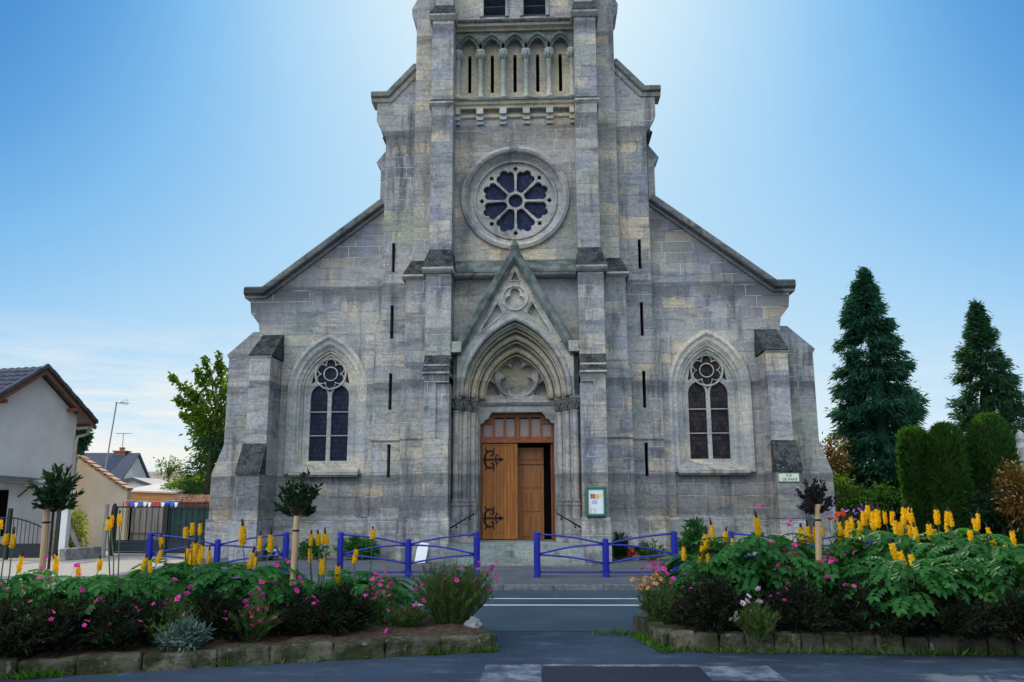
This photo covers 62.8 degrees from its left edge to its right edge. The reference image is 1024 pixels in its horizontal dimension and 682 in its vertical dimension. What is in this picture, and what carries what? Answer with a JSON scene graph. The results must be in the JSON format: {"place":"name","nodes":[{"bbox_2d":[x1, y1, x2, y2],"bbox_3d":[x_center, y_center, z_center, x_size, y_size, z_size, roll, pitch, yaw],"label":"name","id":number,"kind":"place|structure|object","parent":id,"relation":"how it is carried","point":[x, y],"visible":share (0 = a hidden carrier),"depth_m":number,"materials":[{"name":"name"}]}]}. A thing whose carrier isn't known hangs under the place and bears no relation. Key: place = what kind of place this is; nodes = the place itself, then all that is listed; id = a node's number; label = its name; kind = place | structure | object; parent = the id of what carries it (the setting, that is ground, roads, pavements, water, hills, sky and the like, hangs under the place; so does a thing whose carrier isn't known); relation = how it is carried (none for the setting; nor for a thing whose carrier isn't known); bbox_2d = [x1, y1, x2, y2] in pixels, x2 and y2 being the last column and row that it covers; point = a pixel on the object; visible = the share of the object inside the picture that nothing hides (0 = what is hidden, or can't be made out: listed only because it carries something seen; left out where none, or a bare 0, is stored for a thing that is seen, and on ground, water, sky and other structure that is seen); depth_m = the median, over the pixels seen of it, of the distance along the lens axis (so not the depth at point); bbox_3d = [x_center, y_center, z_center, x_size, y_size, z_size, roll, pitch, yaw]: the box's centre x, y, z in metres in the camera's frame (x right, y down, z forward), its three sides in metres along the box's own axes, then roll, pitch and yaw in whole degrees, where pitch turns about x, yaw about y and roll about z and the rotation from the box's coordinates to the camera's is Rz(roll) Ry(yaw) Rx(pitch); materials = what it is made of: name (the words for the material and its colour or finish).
{"place":"outdoors","nodes":[
{"label":"outdoors","id":0,"kind":"place"},
{"bbox_2d":[0,364,98,551],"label":"house","id":1,"kind":"structure","parent":0,"point":[45,412],"depth_m":28.19,"materials":[{"name":"paint"}]},
{"bbox_2d":[0,490,8,535],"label":"window","id":2,"kind":"structure","parent":1,"relation":"in","point":[4,494],"depth_m":26.87,"materials":[{"name":"glass"}]},
{"bbox_2d":[0,549,205,575],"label":"plaza","id":3,"kind":"structure","parent":0,"point":[128,562],"depth_m":23.13,"materials":[{"name":"beige concrete"}]},
{"bbox_2d":[0,508,41,559],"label":"iron gate","id":4,"kind":"structure","parent":3,"relation":"on","point":[32,550],"depth_m":25.00,"materials":[{"name":"metal"}]},
{"bbox_2d":[58,509,71,554],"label":"gate pillar","id":5,"kind":"structure","parent":3,"relation":"on","point":[64,528],"depth_m":25.18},
{"bbox_2d":[53,504,92,547],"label":"bush","id":6,"kind":"object","parent":3,"relation":"on","point":[78,531],"visible":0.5,"depth_m":27.88,"materials":[{"name":"green plant"}]},
{"bbox_2d":[59,546,100,560],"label":"wall","id":7,"kind":"structure","parent":3,"relation":"on","point":[77,553],"depth_m":24.98,"materials":[{"name":"concrete"}]},
{"bbox_2d":[71,429,93,517],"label":"tree","id":8,"kind":"object","parent":3,"relation":"on","point":[84,444],"visible":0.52,"depth_m":44.28,"materials":[{"name":"green plant"}]},
{"bbox_2d":[73,455,132,548],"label":"sloping wall","id":9,"kind":"structure","parent":3,"relation":"on","point":[102,486],"depth_m":30.81,"materials":[{"name":"paint"}]},
{"bbox_2d":[101,504,108,557],"bbox_3d":[-12.510,5.836,25.790,0.155,1.618,0.158,-1,-11,2],"label":"wooden post","id":10,"kind":"object","parent":3,"relation":"on","point":[104,537],"visible":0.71,"depth_m":25.73,"materials":[{"name":"grey wood"}]},
{"bbox_2d":[128,483,188,539],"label":"shed","id":11,"kind":"structure","parent":3,"relation":"on","point":[152,492],"depth_m":34.22,"materials":[{"name":"grey wood"}]},
{"bbox_2d":[109,501,209,555],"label":"iron gate","id":12,"kind":"structure","parent":3,"relation":"on","point":[176,519],"depth_m":26.74,"materials":[{"name":"black metal"}]},
{"bbox_2d":[153,455,187,480],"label":"tree","id":13,"kind":"object","parent":3,"relation":"on","point":[170,470],"visible":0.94,"depth_m":56.02,"materials":[{"name":"green plant"}]},
{"bbox_2d":[160,470,205,494],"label":"bush","id":14,"kind":"object","parent":3,"relation":"on","point":[174,485],"visible":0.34,"depth_m":35.19,"materials":[{"name":"green plant"}]},
{"bbox_2d":[171,494,209,505],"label":"garden wall","id":15,"kind":"structure","parent":3,"relation":"on","point":[202,499],"depth_m":31.12,"materials":[{"name":"brick"}]},
{"bbox_2d":[167,350,228,491],"bbox_3d":[-11.814,4.172,33.351,3.327,7.720,2.967,10,-15,-42],"label":"tree","id":16,"kind":"object","parent":3,"relation":"on","point":[198,407],"visible":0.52,"depth_m":33.52,"materials":[{"name":"green plant"}]},
{"bbox_2d":[177,429,223,501],"bbox_3d":[-11.570,5.778,32.180,2.589,4.864,2.479,3,-11,-15],"label":"tree","id":17,"kind":"object","parent":3,"relation":"on","point":[215,451],"visible":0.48,"depth_m":32.10,"materials":[{"name":"green plant"}]},
{"bbox_2d":[71,447,149,513],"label":"house","id":18,"kind":"structure","parent":0,"point":[122,463],"depth_m":47.97,"materials":[{"name":"grey tile"}]},
{"bbox_2d":[121,477,186,494],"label":"roof","id":19,"kind":"object","parent":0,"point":[133,482],"visible":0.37,"depth_m":41.40,"materials":[{"name":"white stone"}]},
{"bbox_2d":[0,614,478,659],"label":"soil","id":20,"kind":"structure","parent":0,"point":[429,626],"depth_m":9.95,"materials":[{"name":"brown soil"}]},
{"bbox_2d":[0,552,74,657],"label":"shrub","id":21,"kind":"object","parent":20,"relation":"on","point":[15,636],"visible":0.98,"depth_m":8.79,"materials":[{"name":"green plant"}]},
{"bbox_2d":[0,518,80,623],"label":"flowering shrub","id":22,"kind":"object","parent":20,"relation":"on","point":[15,583],"visible":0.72,"depth_m":9.51,"materials":[{"name":"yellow plant"}]},
{"bbox_2d":[39,509,49,591],"bbox_3d":[-5.788,2.892,10.323,0.117,1.702,0.078,-1,-11,2],"label":"stake","id":23,"kind":"object","parent":20,"relation":"on","point":[44,536],"visible":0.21,"depth_m":10.38,"materials":[{"name":"brown wood"}]},
{"bbox_2d":[25,463,84,593],"bbox_3d":[-5.751,2.608,10.414,0.660,2.192,0.656,-7,-13,31],"label":"staked tree","id":24,"kind":"object","parent":20,"relation":"on","point":[53,495],"visible":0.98,"depth_m":10.51,"materials":[{"name":"green plant"}]},
{"bbox_2d":[22,587,112,654],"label":"shrub","id":25,"kind":"object","parent":20,"relation":"on","point":[69,619],"visible":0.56,"depth_m":9.12,"materials":[{"name":"green plant"}]},
{"bbox_2d":[16,549,121,613],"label":"flowering shrub","id":26,"kind":"object","parent":20,"relation":"on","point":[55,567],"visible":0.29,"depth_m":10.92,"materials":[{"name":"yellow plant"}]},
{"bbox_2d":[30,510,198,650],"bbox_3d":[-4.736,2.872,10.212,2.099,1.608,2.102,-1,-11,2],"label":"flowering shrub","id":27,"kind":"object","parent":20,"relation":"on","point":[98,585],"visible":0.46,"depth_m":9.78,"materials":[{"name":"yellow plant"}]},
{"bbox_2d":[65,585,177,651],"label":"shrub","id":28,"kind":"object","parent":20,"relation":"on","point":[118,631],"visible":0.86,"depth_m":9.16,"materials":[{"name":"green plant"}]},
{"bbox_2d":[128,577,202,645],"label":"wispy plant","id":29,"kind":"object","parent":20,"relation":"on","point":[169,618],"visible":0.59,"depth_m":9.42,"materials":[{"name":"green plant"}]},
{"bbox_2d":[102,517,262,612],"bbox_3d":[-4.203,3.048,10.809,2.095,1.503,1.980,-1,-11,2],"label":"flowering shrub","id":30,"kind":"object","parent":20,"relation":"on","point":[193,558],"visible":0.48,"depth_m":10.63,"materials":[{"name":"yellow plant"}]},
{"bbox_2d":[153,613,216,654],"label":"shrub","id":31,"kind":"object","parent":20,"relation":"on","point":[185,634],"visible":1,"depth_m":9.12,"materials":[{"name":"plant"}]},
{"bbox_2d":[174,583,276,642],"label":"shrub","id":32,"kind":"object","parent":20,"relation":"on","point":[214,609],"visible":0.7,"depth_m":9.73,"materials":[{"name":"green plant"}]},
{"bbox_2d":[175,519,321,638],"bbox_3d":[-3.329,3.040,10.783,1.836,1.483,1.880,-1,-11,2],"label":"flowering shrub","id":33,"kind":"object","parent":20,"relation":"on","point":[266,571],"visible":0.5,"depth_m":10.31,"materials":[{"name":"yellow plant"}]},
{"bbox_2d":[226,579,282,642],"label":"wispy plant","id":34,"kind":"object","parent":20,"relation":"on","point":[257,623],"visible":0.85,"depth_m":9.68,"materials":[{"name":"green plant"}]},
{"bbox_2d":[256,558,303,632],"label":"wispy plant","id":35,"kind":"object","parent":20,"relation":"on","point":[296,589],"visible":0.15,"depth_m":10.26,"materials":[{"name":"pink plant"}]},
{"bbox_2d":[262,587,323,636],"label":"shrub","id":36,"kind":"object","parent":20,"relation":"on","point":[291,623],"visible":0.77,"depth_m":10.05,"materials":[{"name":"green plant"}]},
{"bbox_2d":[289,516,299,591],"bbox_3d":[-2.815,3.042,10.783,0.110,1.557,0.078,-1,-11,2],"label":"stake","id":37,"kind":"object","parent":20,"relation":"on","point":[295,538],"visible":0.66,"depth_m":10.82,"materials":[{"name":"brown wood"}]},
{"bbox_2d":[271,467,323,592],"bbox_3d":[-2.778,2.701,10.872,0.608,2.158,0.598,10,-15,-42],"label":"staked tree","id":38,"kind":"object","parent":20,"relation":"on","point":[299,503],"visible":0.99,"depth_m":10.95,"materials":[{"name":"green plant"}]},
{"bbox_2d":[259,527,374,624],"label":"flowering shrub","id":39,"kind":"object","parent":20,"relation":"on","point":[337,575],"visible":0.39,"depth_m":11.28,"materials":[{"name":"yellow plant"}]},
{"bbox_2d":[297,579,390,636],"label":"shrub","id":40,"kind":"object","parent":20,"relation":"on","point":[341,610],"visible":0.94,"depth_m":10.23,"materials":[{"name":"green plant"}]},
{"bbox_2d":[310,526,419,625],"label":"flowering shrub","id":41,"kind":"object","parent":20,"relation":"on","point":[397,585],"visible":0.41,"depth_m":11.26,"materials":[{"name":"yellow plant"}]},
{"bbox_2d":[361,564,400,624],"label":"wispy plant","id":42,"kind":"object","parent":20,"relation":"on","point":[380,604],"visible":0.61,"depth_m":10.79,"materials":[{"name":"green plant"}]},
{"bbox_2d":[385,598,431,626],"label":"wispy plant","id":43,"kind":"object","parent":20,"relation":"on","point":[412,614],"visible":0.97,"depth_m":10.61,"materials":[{"name":"green plant"}]},
{"bbox_2d":[407,555,499,623],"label":"wispy plant","id":44,"kind":"object","parent":20,"relation":"on","point":[455,597],"visible":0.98,"depth_m":10.92,"materials":[{"name":"green plant"}]},
{"bbox_2d":[15,590,782,630],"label":"road","id":45,"kind":"structure","parent":0,"point":[532,615],"depth_m":13.65,"materials":[{"name":"grey asphalt"}]},
{"bbox_2d":[418,598,641,605],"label":"road marking","id":46,"kind":"object","parent":45,"relation":"on","point":[574,598],"visible":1,"depth_m":15.31,"materials":[{"name":"white paint"}]},
{"bbox_2d":[0,557,829,588],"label":"pavement","id":47,"kind":"structure","parent":0,"point":[515,574],"depth_m":20.41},
{"bbox_2d":[145,532,289,573],"bbox_3d":[-6.649,4.815,18.917,3.271,0.997,0.144,-1,-11,2],"label":"barrier","id":48,"kind":"object","parent":47,"relation":"on","point":[218,544],"visible":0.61,"depth_m":18.92,"materials":[{"name":"metal"}]},
{"bbox_2d":[290,538,330,557],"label":"shrub","id":49,"kind":"object","parent":47,"relation":"on","point":[305,547],"depth_m":24.59,"materials":[{"name":"green plant"}]},
{"bbox_2d":[332,532,381,559],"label":"shrub","id":50,"kind":"object","parent":47,"relation":"on","point":[349,546],"depth_m":24.41,"materials":[{"name":"green plant"}]},
{"bbox_2d":[336,531,479,577],"bbox_3d":[-2.318,4.766,18.748,3.215,0.997,0.144,-1,-11,2],"label":"barrier","id":51,"kind":"object","parent":47,"relation":"on","point":[408,545],"visible":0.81,"depth_m":18.73,"materials":[{"name":"metal"}]},
{"bbox_2d":[203,0,837,565],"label":"church","id":52,"kind":"structure","parent":47,"relation":"on","point":[515,306],"depth_m":25.82,"materials":[{"name":"stone"}]},
{"bbox_2d":[283,334,366,476],"bbox_3d":[-5.721,1.979,26.085,2.540,4.452,0.600,-1,-11,2],"label":"window","id":53,"kind":"structure","parent":52,"relation":"in","point":[326,411],"depth_m":26.16,"materials":[{"name":"stone"}]},
{"bbox_2d":[461,146,569,249],"bbox_3d":[0.109,-4.483,26.554,3.441,3.441,0.570,-1,-11,2],"label":"rose window","id":54,"kind":"structure","parent":52,"relation":"in","point":[520,198],"depth_m":26.65,"materials":[{"name":"stone"}]},
{"bbox_2d":[481,414,554,539],"bbox_3d":[0.180,4.173,25.871,2.400,3.820,0.540,-1,-11,2],"label":"door","id":55,"kind":"structure","parent":52,"relation":"in","point":[518,477],"depth_m":25.83,"materials":[{"name":"brown wood"}]},
{"bbox_2d":[586,486,605,516],"bbox_3d":[2.325,4.442,23.217,0.540,0.820,0.085,-1,-11,2],"label":"notice board","id":56,"kind":"object","parent":52,"relation":"attached to","point":[595,501],"visible":1,"depth_m":23.20,"materials":[{"name":"paper"}]},
{"bbox_2d":[668,330,755,474],"bbox_3d":[6.029,1.848,25.626,2.540,4.452,0.600,-1,-11,2],"label":"window","id":57,"kind":"structure","parent":52,"relation":"in","point":[711,410],"depth_m":25.70,"materials":[{"name":"stone"}]},
{"bbox_2d":[534,531,678,577],"bbox_3d":[2.076,4.717,18.577,3.192,0.997,0.144,-1,-11,2],"label":"barrier","id":58,"kind":"object","parent":47,"relation":"on","point":[605,545],"visible":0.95,"depth_m":18.55,"materials":[{"name":"blue metal"}]},
{"bbox_2d":[612,532,637,559],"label":"shrub","id":59,"kind":"object","parent":47,"relation":"on","point":[622,551],"depth_m":23.61,"materials":[{"name":"green plant"}]},
{"bbox_2d":[634,538,666,559],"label":"shrub","id":60,"kind":"object","parent":47,"relation":"on","point":[645,552],"depth_m":23.72,"materials":[{"name":"plant"}]},
{"bbox_2d":[678,514,717,558],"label":"shrub","id":61,"kind":"object","parent":47,"relation":"on","point":[694,534],"depth_m":24.09,"materials":[{"name":"green plant"}]},
{"bbox_2d":[0,631,1023,681],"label":"road","id":62,"kind":"structure","parent":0,"point":[539,648],"depth_m":9.12,"materials":[{"name":"grey asphalt"}]},
{"bbox_2d":[0,611,496,679],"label":"stone edging","id":63,"kind":"object","parent":62,"relation":"on","point":[108,662],"visible":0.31,"depth_m":9.23,"materials":[{"name":"stone"}]},
{"bbox_2d":[0,626,1021,679],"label":"weeds","id":64,"kind":"object","parent":62,"relation":"on","point":[640,637],"visible":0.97,"depth_m":9.71,"materials":[{"name":"green plant"}]},
{"bbox_2d":[542,666,711,681],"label":"asphalt patch","id":65,"kind":"object","parent":62,"relation":"on","point":[615,674],"visible":1,"depth_m":8.61,"materials":[{"name":"grey asphalt"}]},
{"bbox_2d":[480,664,787,681],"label":"worn marking","id":66,"kind":"object","parent":62,"relation":"on","point":[513,673],"visible":1,"depth_m":8.73,"materials":[{"name":"white paint"}]},
{"bbox_2d":[0,0,1023,493],"label":"sky","id":67,"kind":"structure","parent":0,"point":[161,161],"materials":[{"name":"blue"}]},
{"bbox_2d":[507,510,845,631],"bbox_3d":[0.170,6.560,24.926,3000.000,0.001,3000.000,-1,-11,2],"label":"ground","id":68,"kind":"structure","parent":0,"point":[561,631],"depth_m":11.55,"materials":[{"name":"asphalt"}]},
{"bbox_2d":[22,584,776,589],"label":"kerb","id":69,"kind":"structure","parent":68,"relation":"on","point":[564,587],"depth_m":16.81,"materials":[{"name":"stone"}]},
{"bbox_2d":[633,612,1023,654],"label":"stone edging","id":70,"kind":"object","parent":68,"relation":"on","point":[681,638],"visible":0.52,"depth_m":9.82,"materials":[{"name":"grey stone"}]},
{"bbox_2d":[729,586,781,639],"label":"wispy plant","id":71,"kind":"object","parent":70,"relation":"on","point":[757,622],"visible":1,"depth_m":9.72,"materials":[{"name":"green plant"}]},
{"bbox_2d":[664,621,1022,635],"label":"soil","id":72,"kind":"structure","parent":0,"point":[829,630],"depth_m":10.33,"materials":[{"name":"soil"}]},
{"bbox_2d":[630,571,686,624],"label":"wispy plant","id":73,"kind":"object","parent":72,"relation":"on","point":[652,603],"visible":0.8,"depth_m":10.74,"materials":[{"name":"green plant"}]},
{"bbox_2d":[640,558,689,621],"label":"wispy plant","id":74,"kind":"object","parent":72,"relation":"on","point":[666,583],"visible":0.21,"depth_m":11.13,"materials":[{"name":"pink plant"}]},
{"bbox_2d":[660,570,752,632],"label":"shrub","id":75,"kind":"object","parent":72,"relation":"on","point":[710,607],"visible":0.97,"depth_m":10.18,"materials":[{"name":"green plant"}]},
{"bbox_2d":[656,518,777,603],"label":"flowering shrub","id":76,"kind":"object","parent":72,"relation":"on","point":[730,565],"visible":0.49,"depth_m":11.10,"materials":[{"name":"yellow plant"}]},
{"bbox_2d":[690,511,847,621],"bbox_3d":[3.453,3.058,11.213,1.946,1.557,1.934,7,-13,-32],"label":"flowering shrub","id":77,"kind":"object","parent":72,"relation":"on","point":[752,543],"visible":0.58,"depth_m":10.73,"materials":[{"name":"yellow plant"}]},
{"bbox_2d":[755,504,834,612],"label":"wispy plant","id":78,"kind":"object","parent":72,"relation":"on","point":[793,544],"visible":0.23,"depth_m":10.55,"materials":[{"name":"green plant"}]},
{"bbox_2d":[757,574,838,633],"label":"shrub","id":79,"kind":"object","parent":72,"relation":"on","point":[794,602],"visible":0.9,"depth_m":10.01,"materials":[{"name":"green plant"}]},
{"bbox_2d":[757,518,873,629],"bbox_3d":[3.955,3.051,11.027,1.777,1.429,1.764,-1,-11,2],"label":"flowering shrub","id":80,"kind":"object","parent":72,"relation":"on","point":[823,567],"visible":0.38,"depth_m":10.64,"materials":[{"name":"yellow plant"}]},
{"bbox_2d":[795,477,838,612],"bbox_3d":[3.989,2.751,10.808,0.532,1.988,0.598,-1,-11,2],"label":"staked tree","id":81,"kind":"object","parent":72,"relation":"on","point":[812,497],"visible":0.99,"depth_m":10.87,"materials":[{"name":"black plant"}]},
{"bbox_2d":[815,504,822,596],"bbox_3d":[3.924,2.942,10.728,0.167,1.686,0.078,-1,-11,2],"label":"stake","id":82,"kind":"object","parent":72,"relation":"on","point":[818,545],"visible":0.45,"depth_m":10.78,"materials":[{"name":"brown wood"}]},
{"bbox_2d":[826,509,851,592],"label":"wispy plant","id":83,"kind":"object","parent":72,"relation":"on","point":[841,512],"visible":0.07,"depth_m":12.08,"materials":[{"name":"green plant"}]},
{"bbox_2d":[799,500,913,600],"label":"flowering shrub","id":84,"kind":"object","parent":72,"relation":"on","point":[862,520],"visible":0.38,"depth_m":11.45,"materials":[{"name":"yellow plant"}]},
{"bbox_2d":[823,551,931,644],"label":"shrub","id":85,"kind":"object","parent":72,"relation":"on","point":[850,618],"visible":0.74,"depth_m":9.79,"materials":[{"name":"green plant"}]},
{"bbox_2d":[827,500,964,602],"bbox_3d":[5.231,2.982,11.353,2.095,1.638,2.026,-8,-13,36],"label":"flowering shrub","id":86,"kind":"object","parent":72,"relation":"on","point":[879,539],"visible":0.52,"depth_m":11.21,"materials":[{"name":"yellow plant"}]},
{"bbox_2d":[839,537,991,630],"bbox_3d":[4.879,3.008,10.238,1.774,1.172,1.846,-1,-11,2],"label":"flowering shrub","id":87,"kind":"object","parent":72,"relation":"on","point":[938,583],"visible":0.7,"depth_m":9.75,"materials":[{"name":"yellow plant"}]},
{"bbox_2d":[884,506,1021,595],"bbox_3d":[5.790,2.963,11.028,1.934,1.551,1.955,-3,-11,16],"label":"flowering shrub","id":88,"kind":"object","parent":72,"relation":"on","point":[984,542],"visible":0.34,"depth_m":10.69,"materials":[{"name":"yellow plant"}]},
{"bbox_2d":[893,572,1018,643],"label":"shrub","id":89,"kind":"object","parent":72,"relation":"on","point":[957,620],"visible":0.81,"depth_m":9.51,"materials":[{"name":"green plant"}]},
{"bbox_2d":[919,509,1023,608],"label":"flowering shrub","id":90,"kind":"object","parent":72,"relation":"on","point":[1004,551],"visible":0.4,"depth_m":10.32,"materials":[{"name":"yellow plant"}]},
{"bbox_2d":[951,524,1023,633],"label":"flowering shrub","id":91,"kind":"object","parent":72,"relation":"on","point":[993,586],"visible":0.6,"depth_m":9.86,"materials":[{"name":"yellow plant"}]},
{"bbox_2d":[971,576,1023,644],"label":"shrub","id":92,"kind":"object","parent":72,"relation":"on","point":[1016,612],"visible":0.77,"depth_m":9.46,"materials":[{"name":"green plant"}]},
{"bbox_2d":[1015,431,1023,466],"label":"stone pillar","id":93,"kind":"structure","parent":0,"point":[1019,438],"depth_m":29.70,"materials":[{"name":"stone"}]},
{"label":"lawn","id":94,"kind":"structure","parent":0,"visible":0},
{"bbox_2d":[820,431,854,491],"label":"bush","id":95,"kind":"object","parent":94,"relation":"on","point":[835,462],"visible":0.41,"depth_m":32.18,"materials":[{"name":"brown plant"}]},
{"bbox_2d":[833,469,869,528],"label":"bush","id":96,"kind":"object","parent":94,"relation":"on","point":[843,489],"visible":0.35,"depth_m":29.90,"materials":[{"name":"green plant"}]},
{"bbox_2d":[839,479,901,531],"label":"bush","id":97,"kind":"object","parent":94,"relation":"on","point":[888,499],"visible":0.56,"depth_m":28.90,"materials":[{"name":"green plant"}]},
{"bbox_2d":[823,266,931,541],"bbox_3d":[14.962,2.653,34.273,4.412,11.989,4.369,-7,-13,33],"label":"conifer","id":98,"kind":"object","parent":94,"relation":"on","point":[888,412],"visible":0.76,"depth_m":33.88,"materials":[{"name":"green plant"}]},
{"bbox_2d":[895,424,936,545],"bbox_3d":[13.410,4.826,27.772,1.356,4.152,1.351,-1,-11,2],"label":"clipped yew","id":99,"kind":"object","parent":94,"relation":"on","point":[912,473],"visible":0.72,"depth_m":27.54,"materials":[{"name":"green plant"}]},
{"bbox_2d":[925,420,979,540],"bbox_3d":[14.190,4.660,27.167,1.605,4.246,1.576,-1,-11,2],"label":"clipped yew","id":100,"kind":"object","parent":94,"relation":"on","point":[949,474],"visible":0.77,"depth_m":26.85,"materials":[{"name":"green plant"}]},
{"bbox_2d":[944,297,1023,442],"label":"conifer","id":101,"kind":"object","parent":94,"relation":"on","point":[1000,382],"visible":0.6,"depth_m":32.91,"materials":[{"name":"green plant"}]},
{"bbox_2d":[962,481,1023,540],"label":"bush","id":102,"kind":"object","parent":94,"relation":"on","point":[989,514],"visible":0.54,"depth_m":26.39,"materials":[{"name":"green plant"}]},
{"bbox_2d":[964,411,1023,548],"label":"clipped yew","id":103,"kind":"object","parent":94,"relation":"on","point":[990,438],"visible":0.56,"depth_m":27.79,"materials":[{"name":"green plant"}]},
{"bbox_2d":[986,450,1023,536],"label":"bush","id":104,"kind":"object","parent":94,"relation":"on","point":[1009,488],"visible":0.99,"depth_m":25.58,"materials":[{"name":"brown plant"}]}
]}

